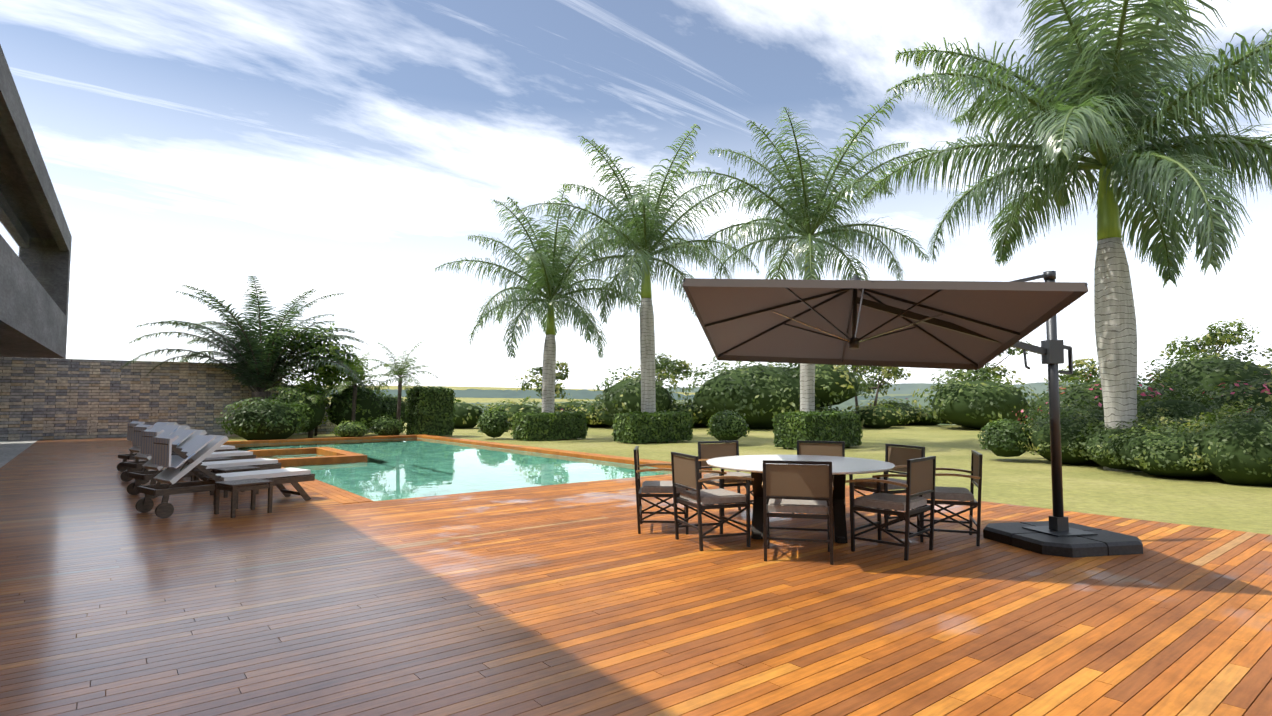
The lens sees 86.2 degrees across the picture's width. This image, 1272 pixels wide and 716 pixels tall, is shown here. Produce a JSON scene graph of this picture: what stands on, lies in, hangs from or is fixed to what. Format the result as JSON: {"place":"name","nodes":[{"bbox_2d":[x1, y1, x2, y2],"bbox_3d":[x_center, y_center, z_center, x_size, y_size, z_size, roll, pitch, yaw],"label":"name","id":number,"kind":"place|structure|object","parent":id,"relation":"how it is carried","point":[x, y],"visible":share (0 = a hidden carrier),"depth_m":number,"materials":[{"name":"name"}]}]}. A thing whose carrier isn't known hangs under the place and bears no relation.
{"place":"outdoors","nodes":[
{"label":"outdoors","id":0,"kind":"place"},
{"bbox_2d":[0,440,37,467],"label":"paving","id":1,"kind":"structure","parent":0,"point":[10,450],"depth_m":19.60,"materials":[{"name":"grey concrete"}]},
{"bbox_2d":[0,45,71,358],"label":"house","id":2,"kind":"structure","parent":0,"point":[35,245],"depth_m":16.47,"materials":[{"name":"concrete"}]},
{"bbox_2d":[0,0,1271,389],"label":"sky","id":3,"kind":"structure","parent":0,"point":[356,149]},
{"bbox_2d":[228,385,1271,534],"bbox_3d":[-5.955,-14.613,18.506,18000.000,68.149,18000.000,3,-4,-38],"label":"ground","id":4,"kind":"structure","parent":0,"point":[1024,479],"depth_m":13.41,"materials":[{"name":"green plant"}]},
{"bbox_2d":[0,357,372,440],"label":"stone wall","id":5,"kind":"structure","parent":4,"relation":"on","point":[46,399],"depth_m":24.96,"materials":[{"name":"brown stone"}]},
{"bbox_2d":[122,276,439,439],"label":"plants","id":6,"kind":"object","parent":4,"relation":"on","point":[354,409],"depth_m":26.28,"materials":[{"name":"green plant"}]},
{"bbox_2d":[236,438,654,467],"bbox_3d":[-5.955,3.179,17.464,6.300,1.320,15.100,3,-4,-38],"label":"pool shell","id":7,"kind":"object","parent":4,"relation":"in","point":[462,443],"visible":0.04,"depth_m":20.87,"materials":[{"name":"tile"}]},
{"bbox_2d":[230,438,671,500],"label":"pool water","id":8,"kind":"structure","parent":7,"relation":"in","point":[393,469],"depth_m":14.40,"materials":[{"name":"teal liquid"}]},
{"bbox_2d":[435,185,639,414],"bbox_3d":[-3.464,-1.469,26.207,7.746,9.262,8.050,0,-3,8],"label":"palm","id":9,"kind":"object","parent":4,"relation":"on","point":[548,278],"visible":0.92,"depth_m":25.86,"materials":[{"name":"green plant"}]},
{"bbox_2d":[0,434,1271,715],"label":"deck","id":10,"kind":"structure","parent":4,"relation":"on","point":[582,598],"depth_m":4.70,"materials":[{"name":"brown wood"}]},
{"bbox_2d":[116,421,237,471],"bbox_3d":[-9.395,1.798,14.026,0.710,1.018,1.985,-2,-4,35],"label":"lounger","id":11,"kind":"object","parent":10,"relation":"on","point":[132,449],"visible":0.27,"depth_m":13.46,"materials":[{"name":"grey wood"}]},
{"bbox_2d":[120,424,255,483],"bbox_3d":[-8.117,1.705,12.444,0.710,1.018,1.985,-2,-4,34],"label":"lounger","id":12,"kind":"object","parent":10,"relation":"on","point":[169,430],"visible":0.38,"depth_m":11.90,"materials":[{"name":"grey wood"}]},
{"bbox_2d":[127,428,280,498],"bbox_3d":[-6.777,1.609,10.802,0.710,1.018,1.985,-2,-4,35],"label":"lounger","id":13,"kind":"object","parent":10,"relation":"on","point":[183,435],"visible":0.46,"depth_m":10.32,"materials":[{"name":"grey wood"}]},
{"bbox_2d":[191,457,234,480],"bbox_3d":[-7.419,1.961,11.893,0.492,0.400,0.500,-2,-4,35],"label":"side table","id":14,"kind":"object","parent":10,"relation":"on","point":[210,459],"visible":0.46,"depth_m":11.90,"materials":[{"name":"brown wood"}]},
{"bbox_2d":[135,434,314,517],"bbox_3d":[-5.463,1.515,9.195,0.710,1.018,1.985,-3,-4,37],"label":"lounger","id":15,"kind":"object","parent":10,"relation":"on","point":[192,454],"visible":0.85,"depth_m":8.70,"materials":[{"name":"brown wood"}]},
{"bbox_2d":[210,466,259,497],"bbox_3d":[-6.074,1.867,10.283,0.492,0.400,0.500,-2,-4,35],"label":"side table","id":16,"kind":"object","parent":10,"relation":"on","point":[232,469],"visible":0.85,"depth_m":10.21,"materials":[{"name":"brown wood"}]},
{"bbox_2d":[214,478,273,517],"bbox_3d":[-4.971,1.768,8.607,0.492,0.400,0.500,-2,-4,35],"label":"side table","id":17,"kind":"object","parent":10,"relation":"on","point":[235,486],"visible":1,"depth_m":8.54,"materials":[{"name":"brown wood"}]},
{"bbox_2d":[634,446,688,533],"bbox_3d":[0.302,1.460,7.614,0.631,0.902,0.622,0,-3,3],"label":"chair","id":18,"kind":"object","parent":10,"relation":"on","point":[648,487],"visible":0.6,"depth_m":7.35,"materials":[{"name":"black wood"}]},
{"bbox_2d":[671,452,753,550],"bbox_3d":[0.762,1.417,6.874,0.631,0.902,0.622,1,-4,-20],"label":"chair","id":19,"kind":"object","parent":10,"relation":"on","point":[685,472],"visible":1,"depth_m":6.69,"materials":[{"name":"black"}]},
{"bbox_2d":[698,440,753,515],"bbox_3d":[1.193,1.513,8.520,0.622,0.902,0.631,2,-4,-24],"label":"chair","id":20,"kind":"object","parent":10,"relation":"on","point":[706,451],"visible":0.33,"depth_m":8.71,"materials":[{"name":"black fabric"}]},
{"bbox_2d":[762,460,833,564],"bbox_3d":[1.502,1.383,6.305,0.622,0.902,0.631,-1,-3,14],"label":"chair","id":21,"kind":"object","parent":10,"relation":"on","point":[801,485],"visible":1,"depth_m":6.05,"materials":[{"name":"black fabric"}]},
{"bbox_2d":[706,455,894,542],"bbox_3d":[1.776,1.532,7.440,1.999,0.775,1.999,3,-4,-38],"label":"dining table","id":22,"kind":"object","parent":10,"relation":"on","point":[842,467],"visible":0.81,"depth_m":7.21,"materials":[{"name":"white"}]},
{"bbox_2d":[793,440,845,513],"bbox_3d":[2.295,1.513,8.530,0.622,0.902,0.631,-1,-4,21],"label":"chair","id":23,"kind":"object","parent":10,"relation":"on","point":[822,448],"visible":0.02,"depth_m":8.82,"materials":[{"name":"black"}]},
{"bbox_2d":[849,444,924,528],"bbox_3d":[2.908,1.477,7.912,0.631,0.902,0.622,1,-4,-22],"label":"chair","id":24,"kind":"object","parent":10,"relation":"on","point":[897,456],"visible":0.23,"depth_m":7.95,"materials":[{"name":"black fabric"}]},
{"bbox_2d":[845,456,935,560],"bbox_3d":[2.457,1.396,6.527,0.631,0.902,0.622,-3,-5,44],"label":"chair","id":25,"kind":"object","parent":10,"relation":"on","point":[919,475],"visible":1,"depth_m":6.40,"materials":[{"name":"black"}]},
{"bbox_2d":[917,450,982,545],"bbox_3d":[3.239,1.429,7.093,0.631,0.902,0.622,-1,-4,20],"label":"chair","id":26,"kind":"object","parent":10,"relation":"on","point":[961,495],"visible":0.71,"depth_m":6.85,"materials":[{"name":"black"}]},
{"bbox_2d":[983,516,1142,557],"bbox_3d":[4.265,1.733,6.850,1.120,0.265,1.120,1,-3,-12],"label":"umbrella base","id":27,"kind":"object","parent":10,"relation":"on","point":[1058,536],"visible":0.98,"depth_m":6.56,"materials":[{"name":"black plastic"}]},
{"bbox_2d":[683,271,1087,516],"bbox_3d":[2.509,0.417,6.654,2.981,2.650,3.715,14,-15,-77],"label":"umbrella frame","id":28,"kind":"object","parent":27,"relation":"on","point":[1050,350],"visible":0.88,"depth_m":6.88,"materials":[{"name":"black metal"}]},
{"bbox_2d":[683,278,1087,369],"bbox_3d":[2.173,-0.334,6.767,2.982,0.817,3.031,14,-15,-77],"label":"umbrella canopy","id":29,"kind":"object","parent":28,"relation":"attached to","point":[1023,309],"visible":0.94,"depth_m":7.03,"materials":[{"name":"brown fabric"}]},
{"bbox_2d":[517,124,772,412],"bbox_3d":[0.087,-2.378,24.867,8.863,10.921,8.588,1,-4,-23],"label":"palm","id":30,"kind":"object","parent":4,"relation":"on","point":[647,235],"visible":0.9,"depth_m":24.55,"materials":[{"name":"green plant"}]},
{"bbox_2d":[404,386,1033,456],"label":"hedges","id":31,"kind":"object","parent":4,"relation":"on","point":[430,410],"visible":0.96,"depth_m":23.48,"materials":[{"name":"green plant"}]},
{"bbox_2d":[672,93,954,413],"bbox_3d":[5.975,-2.393,22.165,8.769,10.634,8.518,3,-4,-38],"label":"palm","id":32,"kind":"object","parent":4,"relation":"on","point":[805,218],"visible":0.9,"depth_m":21.84,"materials":[{"name":"green plant"}]},
{"bbox_2d":[453,338,1271,485],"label":"shrubs","id":33,"kind":"object","parent":4,"relation":"on","point":[1211,417],"visible":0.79,"depth_m":18.42,"materials":[{"name":"green plant"}]},
{"bbox_2d":[515,318,1260,409],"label":"trees","id":34,"kind":"object","parent":4,"relation":"on","point":[1210,338],"visible":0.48,"depth_m":36.65,"materials":[{"name":"green plant"}]},
{"bbox_2d":[665,382,1151,393],"bbox_3d":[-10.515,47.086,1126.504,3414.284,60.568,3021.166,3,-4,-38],"label":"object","id":35,"kind":"structure","parent":4,"relation":"on","point":[907,388],"depth_m":2208.15,"materials":[{"name":"green"}]},
{"bbox_2d":[859,0,1271,471],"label":"palm","id":36,"kind":"object","parent":4,"relation":"on","point":[1097,115],"visible":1,"depth_m":14.52,"materials":[{"name":"green plant"}]},
{"bbox_2d":[468,394,1043,424],"bbox_3d":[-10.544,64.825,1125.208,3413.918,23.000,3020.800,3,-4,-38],"label":"fields","id":37,"kind":"structure","parent":0,"point":[879,395],"depth_m":922.63,"materials":[{"name":"green plant"}]},
{"bbox_2d":[323,388,1042,399],"bbox_3d":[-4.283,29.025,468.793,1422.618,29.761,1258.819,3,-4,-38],"label":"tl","id":38,"kind":"structure","parent":37,"relation":"on","point":[575,394],"depth_m":977.72,"materials":[{"name":"green"}]},
{"bbox_2d":[471,396,1040,412],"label":"bushes","id":39,"kind":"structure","parent":37,"relation":"on","point":[847,403],"depth_m":320.87,"materials":[{"name":"green plant"}]}
]}

